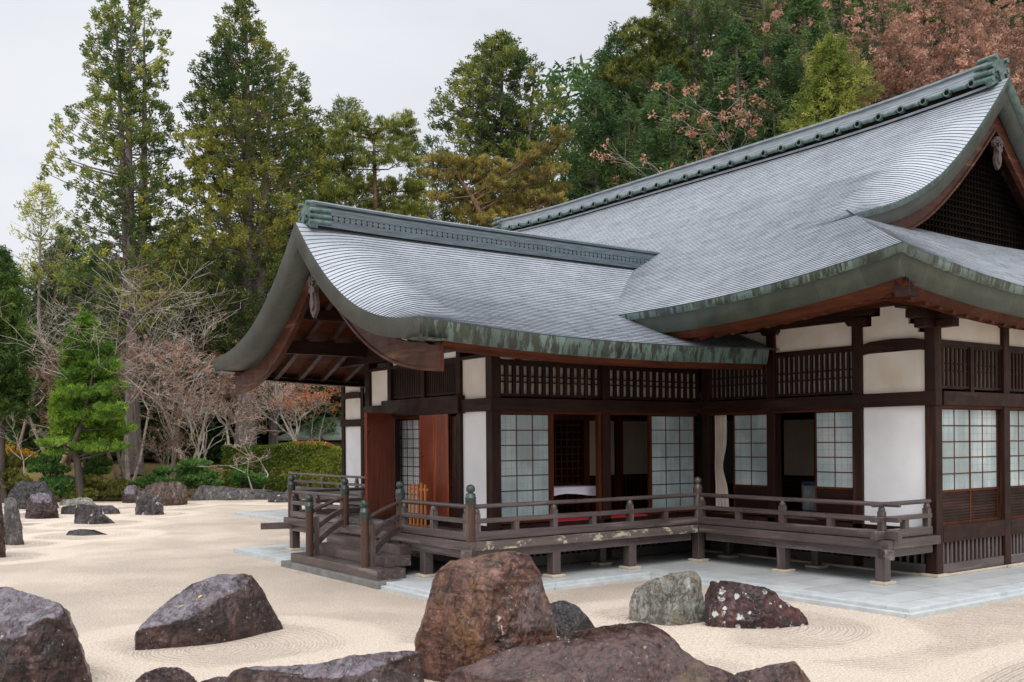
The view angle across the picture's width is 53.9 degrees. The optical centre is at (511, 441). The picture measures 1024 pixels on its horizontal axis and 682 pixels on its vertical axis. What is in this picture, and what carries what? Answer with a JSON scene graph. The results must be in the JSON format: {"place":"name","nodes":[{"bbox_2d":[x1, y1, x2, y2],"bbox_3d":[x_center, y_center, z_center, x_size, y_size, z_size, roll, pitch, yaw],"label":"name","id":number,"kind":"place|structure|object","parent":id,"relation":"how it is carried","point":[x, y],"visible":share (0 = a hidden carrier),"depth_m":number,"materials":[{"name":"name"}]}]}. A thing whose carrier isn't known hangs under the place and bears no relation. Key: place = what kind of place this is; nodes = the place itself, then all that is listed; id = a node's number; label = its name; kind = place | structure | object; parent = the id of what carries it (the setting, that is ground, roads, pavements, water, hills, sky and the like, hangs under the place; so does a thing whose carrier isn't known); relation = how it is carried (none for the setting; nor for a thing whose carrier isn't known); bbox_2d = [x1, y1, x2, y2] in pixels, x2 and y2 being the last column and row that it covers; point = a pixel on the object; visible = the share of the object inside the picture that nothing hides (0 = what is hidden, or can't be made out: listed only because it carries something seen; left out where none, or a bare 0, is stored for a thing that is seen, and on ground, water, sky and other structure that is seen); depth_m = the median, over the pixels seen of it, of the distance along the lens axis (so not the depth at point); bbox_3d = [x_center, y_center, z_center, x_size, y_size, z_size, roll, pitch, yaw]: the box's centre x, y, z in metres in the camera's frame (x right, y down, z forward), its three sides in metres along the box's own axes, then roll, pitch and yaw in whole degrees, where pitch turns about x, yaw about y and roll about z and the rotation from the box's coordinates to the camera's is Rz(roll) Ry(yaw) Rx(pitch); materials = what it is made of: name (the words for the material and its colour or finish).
{"place":"outdoors","nodes":[
{"label":"outdoors","id":0,"kind":"place"},
{"bbox_2d":[0,0,740,304],"label":"sky","id":1,"kind":"structure","parent":0,"point":[392,56],"materials":[{"name":"white"}]},
{"bbox_2d":[14,94,868,501],"bbox_3d":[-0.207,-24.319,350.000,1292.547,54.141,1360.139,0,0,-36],"label":"ground","id":2,"kind":"structure","parent":0,"point":[148,466],"depth_m":54.22,"materials":[{"name":"green plant"}]},
{"bbox_2d":[0,450,32,493],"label":"clipped shrub","id":3,"kind":"object","parent":2,"relation":"on","point":[12,476],"visible":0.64,"depth_m":47.23,"materials":[{"name":"green plant"}]},
{"bbox_2d":[0,245,42,502],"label":"conifer tree","id":4,"kind":"object","parent":2,"relation":"on","point":[10,387],"visible":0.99,"depth_m":46.78,"materials":[{"name":"green plant"}]},
{"bbox_2d":[5,441,38,473],"bbox_3d":[-24.162,1.293,48.463,3.178,2.683,1.919,0,0,-2],"label":"autumn shrub","id":5,"kind":"object","parent":2,"relation":"on","point":[25,452],"visible":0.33,"depth_m":48.39,"materials":[{"name":"yellow plant"}]},
{"bbox_2d":[5,317,63,461],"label":"conifer tree","id":6,"kind":"object","parent":2,"relation":"on","point":[17,428],"visible":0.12,"depth_m":59.07,"materials":[{"name":"green plant"}]},
{"bbox_2d":[0,389,79,477],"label":"bare tree","id":7,"kind":"object","parent":2,"relation":"on","point":[35,432],"visible":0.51,"depth_m":47.43,"materials":[{"name":"brown plant"}]},
{"bbox_2d":[9,179,74,451],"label":"cedar tree","id":8,"kind":"object","parent":2,"relation":"on","point":[39,189],"visible":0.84,"depth_m":59.83,"materials":[{"name":"green plant"}]},
{"bbox_2d":[26,450,72,476],"bbox_3d":[-21.986,1.465,47.851,2.072,2.075,1.398,0,0,-19],"label":"clipped shrub","id":9,"kind":"object","parent":2,"relation":"on","point":[43,463],"visible":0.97,"depth_m":47.63,"materials":[{"name":"green plant"}]},
{"bbox_2d":[38,473,74,498],"bbox_3d":[-21.401,2.064,47.625,1.897,1.316,2.701,0,0,-36],"label":"clipped shrub","id":10,"kind":"object","parent":2,"relation":"on","point":[59,484],"visible":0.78,"depth_m":46.92,"materials":[{"name":"green plant"}]},
{"bbox_2d":[6,200,122,449],"bbox_3d":[-27.355,-5.849,58.504,13.444,14.540,11.712,0,0,-9],"label":"bare tree","id":11,"kind":"object","parent":2,"relation":"on","point":[23,431],"visible":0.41,"depth_m":57.06,"materials":[{"name":"brown plant"}]},
{"bbox_2d":[13,235,119,461],"bbox_3d":[-27.500,-5.752,61.975,7.305,14.257,7.074,0,0,-36],"label":"conifer tree","id":12,"kind":"object","parent":2,"relation":"on","point":[60,300],"visible":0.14,"depth_m":60.59,"materials":[{"name":"green plant"}]},
{"bbox_2d":[32,357,137,497],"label":"pine tree","id":13,"kind":"object","parent":2,"relation":"on","point":[110,411],"visible":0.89,"depth_m":46.74,"materials":[{"name":"green plant"}]},
{"bbox_2d":[15,353,154,463],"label":"bare tree","id":14,"kind":"object","parent":2,"relation":"on","point":[64,459],"visible":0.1,"depth_m":52.86,"materials":[{"name":"beige plant"}]},
{"bbox_2d":[25,341,148,466],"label":"bare tree","id":15,"kind":"object","parent":2,"relation":"on","point":[68,461],"visible":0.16,"depth_m":53.94,"materials":[{"name":"brown plant"}]},
{"bbox_2d":[45,309,131,498],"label":"conifer tree","id":16,"kind":"object","parent":2,"relation":"on","point":[72,368],"visible":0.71,"depth_m":47.85,"materials":[{"name":"green plant"}]},
{"bbox_2d":[7,345,186,478],"bbox_3d":[-20.905,-1.332,51.272,4.911,7.839,9.315,0,0,34],"label":"bare tree","id":17,"kind":"object","parent":2,"relation":"on","point":[114,470],"visible":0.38,"depth_m":51.09,"materials":[{"name":"beige plant"}]},
{"bbox_2d":[82,455,115,475],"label":"clipped shrub","id":18,"kind":"object","parent":2,"relation":"on","point":[99,466],"visible":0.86,"depth_m":48.27,"materials":[{"name":"green plant"}]},
{"bbox_2d":[68,473,132,499],"bbox_3d":[-19.590,2.139,47.867,3.112,1.337,2.102,0,0,-14],"label":"clipped shrub","id":19,"kind":"object","parent":2,"relation":"on","point":[98,487],"visible":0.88,"depth_m":47.53,"materials":[{"name":"green plant"}]},
{"bbox_2d":[36,0,192,474],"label":"cedar tree","id":20,"kind":"object","parent":2,"relation":"on","point":[134,227],"visible":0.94,"depth_m":53.22,"materials":[{"name":"green plant"}]},
{"bbox_2d":[24,305,208,462],"bbox_3d":[-25.595,-3.607,56.047,17.570,10.444,11.322,0,0,-15],"label":"bare tree","id":21,"kind":"object","parent":2,"relation":"on","point":[34,430],"visible":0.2,"depth_m":55.73,"materials":[{"name":"brown plant"}]},
{"bbox_2d":[80,286,165,460],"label":"conifer tree","id":22,"kind":"object","parent":2,"relation":"on","point":[147,455],"visible":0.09,"depth_m":59.48,"materials":[{"name":"green plant"}]},
{"bbox_2d":[0,230,250,481],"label":"bare tree","id":23,"kind":"object","parent":2,"relation":"on","point":[127,471],"visible":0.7,"depth_m":49.82,"materials":[{"name":"brown plant"}]},
{"bbox_2d":[26,268,263,459],"bbox_3d":[-18.433,-4.426,54.474,12.836,12.035,13.191,0,0,29],"label":"bare tree","id":24,"kind":"object","parent":2,"relation":"on","point":[200,436],"visible":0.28,"depth_m":53.33,"materials":[{"name":"brown plant"}]},
{"bbox_2d":[103,422,186,482],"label":"bare tree","id":25,"kind":"object","parent":2,"relation":"on","point":[174,434],"visible":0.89,"depth_m":49.96,"materials":[{"name":"brown plant"}]},
{"bbox_2d":[129,465,175,489],"bbox_3d":[-17.381,1.761,48.524,2.426,1.298,1.212,0,0,2],"label":"clipped shrub","id":26,"kind":"object","parent":2,"relation":"on","point":[158,474],"visible":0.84,"depth_m":48.28,"materials":[{"name":"green plant"}]},
{"bbox_2d":[46,292,267,480],"bbox_3d":[-16.738,-2.545,50.942,14.480,9.255,9.312,0,0,-66],"label":"bare tree","id":27,"kind":"object","parent":2,"relation":"on","point":[159,359],"visible":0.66,"depth_m":48.44,"materials":[{"name":"brown plant"}]},
{"bbox_2d":[124,244,215,459],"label":"conifer tree","id":28,"kind":"object","parent":2,"relation":"on","point":[178,272],"visible":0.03,"depth_m":62.83,"materials":[{"name":"green plant"}]},
{"bbox_2d":[147,267,236,462],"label":"conifer tree","id":29,"kind":"object","parent":2,"relation":"on","point":[213,449],"visible":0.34,"depth_m":59.88,"materials":[{"name":"green plant"}]},
{"bbox_2d":[124,361,266,490],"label":"bare tree","id":30,"kind":"object","parent":2,"relation":"on","point":[191,411],"visible":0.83,"depth_m":50.26,"materials":[{"name":"brown plant"}]},
{"bbox_2d":[172,457,225,489],"bbox_3d":[-15.243,1.558,48.896,2.315,1.707,2.294,0,0,-36],"label":"clipped shrub","id":31,"kind":"object","parent":2,"relation":"on","point":[191,476],"visible":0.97,"depth_m":48.46,"materials":[{"name":"green plant"}]},
{"bbox_2d":[150,367,262,458],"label":"bare tree","id":32,"kind":"object","parent":2,"relation":"on","point":[203,448],"visible":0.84,"depth_m":49.71,"materials":[{"name":"brown plant"}]},
{"bbox_2d":[137,293,289,439],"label":"bare tree","id":33,"kind":"object","parent":2,"relation":"on","point":[230,429],"visible":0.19,"depth_m":53.61,"materials":[{"name":"orange plant"}]},
{"bbox_2d":[124,338,340,444],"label":"bare tree","id":34,"kind":"object","parent":2,"relation":"on","point":[287,390],"visible":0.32,"depth_m":53.88,"materials":[{"name":"brown plant"}]},
{"bbox_2d":[196,425,277,488],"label":"bare tree","id":35,"kind":"object","parent":2,"relation":"on","point":[245,440],"visible":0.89,"depth_m":48.72,"materials":[{"name":"brown plant"}]},
{"bbox_2d":[166,0,327,469],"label":"cedar tree","id":36,"kind":"object","parent":2,"relation":"on","point":[265,257],"visible":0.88,"depth_m":53.64,"materials":[{"name":"green plant"}]},
{"bbox_2d":[229,466,269,487],"bbox_3d":[-12.835,1.802,49.026,2.014,1.212,1.452,0,0,-36],"label":"clipped shrub","id":37,"kind":"object","parent":2,"relation":"on","point":[239,477],"visible":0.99,"depth_m":48.73,"materials":[{"name":"green plant"}]},
{"bbox_2d":[200,233,301,458],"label":"conifer tree","id":38,"kind":"object","parent":2,"relation":"on","point":[260,439],"depth_m":62.41,"materials":[{"name":"green plant"}]},
{"bbox_2d":[181,212,321,462],"bbox_3d":[-15.493,-5.663,57.222,9.855,16.546,7.000,0,0,10],"label":"cedar tree","id":39,"kind":"object","parent":2,"relation":"on","point":[212,425],"visible":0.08,"depth_m":57.58,"materials":[{"name":"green plant"}]},
{"bbox_2d":[228,218,325,462],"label":"cedar tree","id":40,"kind":"object","parent":2,"relation":"on","point":[272,438],"visible":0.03,"depth_m":60.76,"materials":[{"name":"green plant"}]},
{"bbox_2d":[220,440,341,491],"bbox_3d":[-11.553,1.277,50.925,6.665,2.677,1.900,0,0,-1],"label":"hedge","id":41,"kind":"object","parent":2,"relation":"on","point":[315,462],"visible":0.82,"depth_m":50.23,"materials":[{"name":"green plant"}]},
{"bbox_2d":[237,381,331,467],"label":"bare tree","id":42,"kind":"object","parent":2,"relation":"on","point":[290,434],"visible":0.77,"depth_m":53.45,"materials":[{"name":"brown plant"}]},
{"bbox_2d":[270,115,336,456],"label":"cedar tree","id":43,"kind":"object","parent":2,"relation":"on","point":[318,144],"visible":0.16,"depth_m":63.23,"materials":[{"name":"green plant"}]},
{"bbox_2d":[265,383,341,457],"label":"tree","id":44,"kind":"object","parent":2,"relation":"on","point":[337,398],"visible":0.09,"depth_m":60.81,"materials":[{"name":"red plant"}]},
{"bbox_2d":[275,383,340,469],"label":"bare tree","id":45,"kind":"object","parent":2,"relation":"on","point":[313,397],"visible":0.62,"depth_m":54.25,"materials":[{"name":"orange plant"}]},
{"bbox_2d":[277,417,341,462],"bbox_3d":[-11.092,0.023,62.100,5.800,3.050,4.600,0,0,0],"label":"garden shelter","id":46,"kind":"object","parent":2,"relation":"on","point":[304,434],"visible":0.3,"depth_m":60.23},
{"bbox_2d":[316,94,380,208],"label":"cedar tree","id":47,"kind":"object","parent":2,"relation":"on","point":[338,114],"visible":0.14,"depth_m":69.56,"materials":[{"name":"green plant"}]},
{"bbox_2d":[318,108,438,218],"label":"pine tree","id":48,"kind":"object","parent":2,"relation":"on","point":[393,151],"visible":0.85,"depth_m":59.61,"materials":[{"name":"green plant"}]},
{"bbox_2d":[396,133,463,223],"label":"cedar tree","id":49,"kind":"object","parent":2,"relation":"on","point":[446,216],"visible":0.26,"depth_m":75.30,"materials":[{"name":"green plant"}]},
{"bbox_2d":[415,122,575,227],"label":"pine tree","id":50,"kind":"object","parent":2,"relation":"on","point":[485,214],"visible":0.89,"depth_m":52.07,"materials":[{"name":"green plant"}]},
{"bbox_2d":[424,28,572,226],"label":"cedar tree","id":51,"kind":"object","parent":2,"relation":"on","point":[522,133],"visible":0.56,"depth_m":72.38,"materials":[{"name":"green plant"}]},
{"bbox_2d":[0,499,1023,681],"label":"gravel","id":52,"kind":"structure","parent":2,"relation":"on","point":[121,582],"depth_m":15.20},
{"bbox_2d":[0,485,5,557],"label":"rock","id":53,"kind":"object","parent":52,"relation":"on","point":[2,543],"visible":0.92,"depth_m":23.98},
{"bbox_2d":[4,497,23,544],"bbox_3d":[-13.492,2.273,27.249,0.517,1.540,0.788,0,0,-36],"label":"rock","id":54,"kind":"object","parent":52,"relation":"on","point":[13,526],"visible":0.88,"depth_m":27.03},
{"bbox_2d":[8,480,58,508],"bbox_3d":[-20.399,2.417,42.862,2.664,1.531,1.484,0,0,16],"label":"rock","id":55,"kind":"object","parent":52,"relation":"on","point":[20,492],"visible":0.34,"depth_m":42.34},
{"bbox_2d":[25,492,58,518],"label":"rock","id":56,"kind":"object","parent":52,"relation":"on","point":[39,505],"visible":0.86,"depth_m":36.67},
{"bbox_2d":[0,586,91,681],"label":"rock","id":57,"kind":"object","parent":52,"relation":"on","point":[39,639],"visible":1,"depth_m":10.89,"materials":[{"name":"stone"}]},
{"bbox_2d":[59,497,95,505],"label":"rock","id":58,"kind":"object","parent":52,"relation":"on","point":[78,500],"visible":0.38,"depth_m":44.45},
{"bbox_2d":[66,529,106,535],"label":"rock","id":59,"kind":"object","parent":52,"relation":"on","point":[82,532],"visible":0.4,"depth_m":29.74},
{"bbox_2d":[61,505,119,513],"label":"rock","id":60,"kind":"object","parent":52,"relation":"on","point":[106,509],"visible":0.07,"depth_m":38.91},
{"bbox_2d":[74,503,114,523],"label":"rock","id":61,"kind":"object","parent":52,"relation":"on","point":[88,514],"visible":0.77,"depth_m":34.10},
{"bbox_2d":[122,485,140,502],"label":"rock","id":62,"kind":"object","parent":52,"relation":"on","point":[129,493],"visible":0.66,"depth_m":46.09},
{"bbox_2d":[135,491,163,514],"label":"rock","id":63,"kind":"object","parent":52,"relation":"on","point":[146,503],"visible":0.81,"depth_m":38.17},
{"bbox_2d":[144,481,187,505],"bbox_3d":[-15.383,2.445,44.545,1.840,1.388,2.224,0,0,-36],"label":"rock","id":64,"kind":"object","parent":52,"relation":"on","point":[171,493],"visible":0.75,"depth_m":43.89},
{"bbox_2d":[135,667,196,681],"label":"rock","id":65,"kind":"object","parent":52,"relation":"on","point":[169,674],"visible":1,"depth_m":10.66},
{"bbox_2d":[134,573,282,649],"bbox_3d":[-4.159,2.477,13.971,2.245,1.261,1.170,0,0,-36],"label":"rock","id":66,"kind":"object","parent":52,"relation":"on","point":[223,608],"visible":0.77,"depth_m":13.53,"materials":[{"name":"stone"}]},
{"bbox_2d":[190,485,275,500],"bbox_3d":[-13.290,2.590,48.302,4.557,1.022,1.689,0,0,4],"label":"rock","id":67,"kind":"object","parent":52,"relation":"on","point":[206,492],"visible":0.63,"depth_m":47.89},
{"bbox_2d":[227,650,423,681],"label":"rock","id":68,"kind":"object","parent":52,"relation":"on","point":[403,666],"visible":1,"depth_m":10.77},
{"bbox_2d":[414,551,556,681],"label":"rock","id":69,"kind":"object","parent":52,"relation":"on","point":[478,607],"visible":0.81,"depth_m":11.13,"materials":[{"name":"stone"}]},
{"bbox_2d":[550,600,594,636],"bbox_3d":[0.842,2.582,14.034,0.727,0.748,0.636,0,0,4],"label":"rock","id":70,"kind":"object","parent":52,"relation":"on","point":[569,617],"visible":0.46,"depth_m":13.82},
{"bbox_2d":[445,622,733,681],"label":"rock","id":71,"kind":"object","parent":52,"relation":"on","point":[636,652],"visible":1,"depth_m":10.22,"materials":[{"name":"stone"}]},
{"bbox_2d":[629,571,704,625],"bbox_3d":[2.366,2.436,15.095,1.174,1.033,1.088,0,0,-36],"label":"rock","id":72,"kind":"object","parent":52,"relation":"on","point":[673,598],"visible":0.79,"depth_m":14.71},
{"bbox_2d":[704,580,808,628],"bbox_3d":[3.565,2.464,14.553,1.605,0.928,0.808,0,0,3],"label":"rock","id":73,"kind":"object","parent":52,"relation":"on","point":[730,604],"visible":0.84,"depth_m":14.33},
{"bbox_2d":[721,661,810,681],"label":"rock","id":74,"kind":"object","parent":52,"relation":"on","point":[791,671],"visible":1,"depth_m":10.05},
{"bbox_2d":[5,31,1020,432],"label":"distant wood","id":75,"kind":"object","parent":2,"relation":"on","point":[575,77],"depth_m":110.60,"materials":[{"name":"green plant"}]},
{"bbox_2d":[552,81,633,205],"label":"conifer tree","id":76,"kind":"object","parent":2,"relation":"on","point":[604,173],"visible":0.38,"depth_m":67.10,"materials":[{"name":"green plant"}]},
{"bbox_2d":[579,21,654,186],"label":"conifer tree","id":77,"kind":"object","parent":2,"relation":"on","point":[615,95],"visible":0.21,"depth_m":84.97,"materials":[{"name":"green plant"}]},
{"bbox_2d":[604,103,659,186],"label":"conifer tree","id":78,"kind":"object","parent":2,"relation":"on","point":[629,118],"visible":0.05,"depth_m":73.30,"materials":[{"name":"green plant"}]},
{"bbox_2d":[593,0,699,128],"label":"pine tree","id":79,"kind":"object","parent":2,"relation":"on","point":[645,27],"visible":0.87,"depth_m":77.70,"materials":[{"name":"green plant"}]},
{"bbox_2d":[627,63,704,180],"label":"conifer tree","id":80,"kind":"object","parent":2,"relation":"on","point":[666,148],"visible":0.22,"depth_m":65.37,"materials":[{"name":"green plant"}]},
{"bbox_2d":[590,49,780,186],"bbox_3d":[11.473,-14.089,66.381,16.393,16.828,21.900,0,0,-5],"label":"broadleaf tree","id":81,"kind":"object","parent":2,"relation":"on","point":[672,165],"visible":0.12,"depth_m":60.45,"materials":[{"name":"orange plant"}]},
{"bbox_2d":[622,0,760,178],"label":"conifer tree","id":82,"kind":"object","parent":2,"relation":"on","point":[698,18],"visible":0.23,"depth_m":78.05,"materials":[{"name":"green plant"}]},
{"bbox_2d":[669,111,725,169],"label":"conifer tree","id":83,"kind":"object","parent":2,"relation":"on","point":[706,139],"visible":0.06,"depth_m":63.48,"materials":[{"name":"green plant"}]},
{"bbox_2d":[659,0,800,144],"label":"conifer tree","id":84,"kind":"object","parent":2,"relation":"on","point":[700,53],"visible":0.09,"depth_m":81.52,"materials":[{"name":"green plant"}]},
{"bbox_2d":[701,15,774,156],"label":"conifer tree","id":85,"kind":"object","parent":2,"relation":"on","point":[745,63],"visible":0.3,"depth_m":65.20,"materials":[{"name":"green plant"}]},
{"bbox_2d":[693,0,838,142],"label":"conifer tree","id":86,"kind":"object","parent":2,"relation":"on","point":[764,15],"visible":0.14,"depth_m":76.31,"materials":[{"name":"green plant"}]},
{"bbox_2d":[739,86,798,145],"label":"conifer tree","id":87,"kind":"object","parent":2,"relation":"on","point":[773,95],"visible":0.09,"depth_m":61.48,"materials":[{"name":"green plant"}]},
{"bbox_2d":[762,0,852,137],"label":"conifer tree","id":88,"kind":"object","parent":2,"relation":"on","point":[788,82],"visible":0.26,"depth_m":63.30,"materials":[{"name":"green plant"}]},
{"bbox_2d":[776,30,883,134],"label":"broadleaf tree","id":89,"kind":"object","parent":2,"relation":"on","point":[826,81],"visible":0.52,"depth_m":57.22,"materials":[{"name":"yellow plant"}]},
{"bbox_2d":[776,0,922,103],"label":"conifer tree","id":90,"kind":"object","parent":2,"relation":"on","point":[842,10],"visible":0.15,"depth_m":77.16,"materials":[{"name":"green plant"}]},
{"bbox_2d":[753,0,1023,121],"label":"broadleaf tree","id":91,"kind":"object","parent":2,"relation":"on","point":[990,45],"visible":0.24,"depth_m":67.85,"materials":[{"name":"orange plant"}]},
{"bbox_2d":[832,0,965,110],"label":"conifer tree","id":92,"kind":"object","parent":2,"relation":"on","point":[881,21],"visible":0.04,"depth_m":84.45,"materials":[{"name":"green plant"}]},
{"bbox_2d":[898,0,968,93],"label":"tree","id":93,"kind":"object","parent":2,"relation":"on","point":[933,21],"visible":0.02,"depth_m":82.73,"materials":[{"name":"brown plant"}]},
{"bbox_2d":[844,0,1023,105],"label":"broadleaf tree","id":94,"kind":"object","parent":2,"relation":"on","point":[977,6],"visible":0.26,"depth_m":68.35,"materials":[{"name":"orange plant"}]},
{"bbox_2d":[890,0,1023,102],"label":"broadleaf tree","id":95,"kind":"object","parent":2,"relation":"on","point":[1003,29],"visible":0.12,"depth_m":73.08,"materials":[{"name":"orange plant"}]},
{"bbox_2d":[949,0,1023,102],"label":"tree","id":96,"kind":"object","parent":2,"relation":"on","point":[1014,16],"visible":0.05,"depth_m":80.89,"materials":[{"name":"brown plant"}]},
{"bbox_2d":[234,508,1023,618],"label":"pavement","id":97,"kind":"structure","parent":0,"point":[909,596],"depth_m":18.34,"materials":[{"name":"stone"}]},
{"bbox_2d":[213,53,1023,585],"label":"temple hall","id":98,"kind":"structure","parent":97,"relation":"on","point":[833,309],"depth_m":20.66,"materials":[{"name":"tile"}]},
{"bbox_2d":[364,412,393,516],"bbox_3d":[-2.926,0.515,22.245,0.064,2.280,1.100,0,0,25],"label":"door leaf","id":99,"kind":"structure","parent":98,"relation":"in","point":[378,427],"depth_m":22.20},
{"bbox_2d":[409,482,429,526],"bbox_3d":[-1.958,1.327,21.146,0.370,0.920,0.720,0,0,-36],"label":"lattice barrier","id":100,"kind":"object","parent":98,"relation":"on","point":[421,489],"visible":0.6,"depth_m":21.12,"materials":[{"name":"orange wood"}]},
{"bbox_2d":[419,414,450,516],"bbox_3d":[-1.631,0.504,21.289,0.064,2.280,1.160,0,0,-36],"label":"door leaf","id":101,"kind":"structure","parent":98,"relation":"in","point":[434,430],"depth_m":21.20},
{"bbox_2d":[574,494,595,512],"bbox_3d":[0.915,1.325,21.754,1.900,0.675,0.800,0,0,-36],"label":"table","id":102,"kind":"object","parent":98,"relation":"on","point":[576,505],"visible":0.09,"depth_m":22.51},
{"bbox_2d":[554,485,595,495],"bbox_3d":[0.913,1.084,21.754,2.063,0.208,0.992,0,0,-36],"label":"tablecloth","id":103,"kind":"object","parent":102,"relation":"on","point":[590,490],"visible":0.41,"depth_m":21.60,"materials":[{"name":"white fabric"}]},
{"bbox_2d":[715,415,728,506],"bbox_3d":[4.737,0.470,22.788,0.070,2.120,0.386,0,0,-36],"label":"curtain","id":104,"kind":"object","parent":98,"relation":"hanging from","point":[720,441],"visible":0.89,"depth_m":22.78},
{"bbox_2d":[802,481,815,517],"bbox_3d":[6.468,1.235,21.409,0.360,0.760,0.460,0,0,-36],"label":"glass tank","id":105,"kind":"object","parent":98,"relation":"on","point":[809,489],"visible":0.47,"depth_m":21.38,"materials":[{"name":"blue glass"}]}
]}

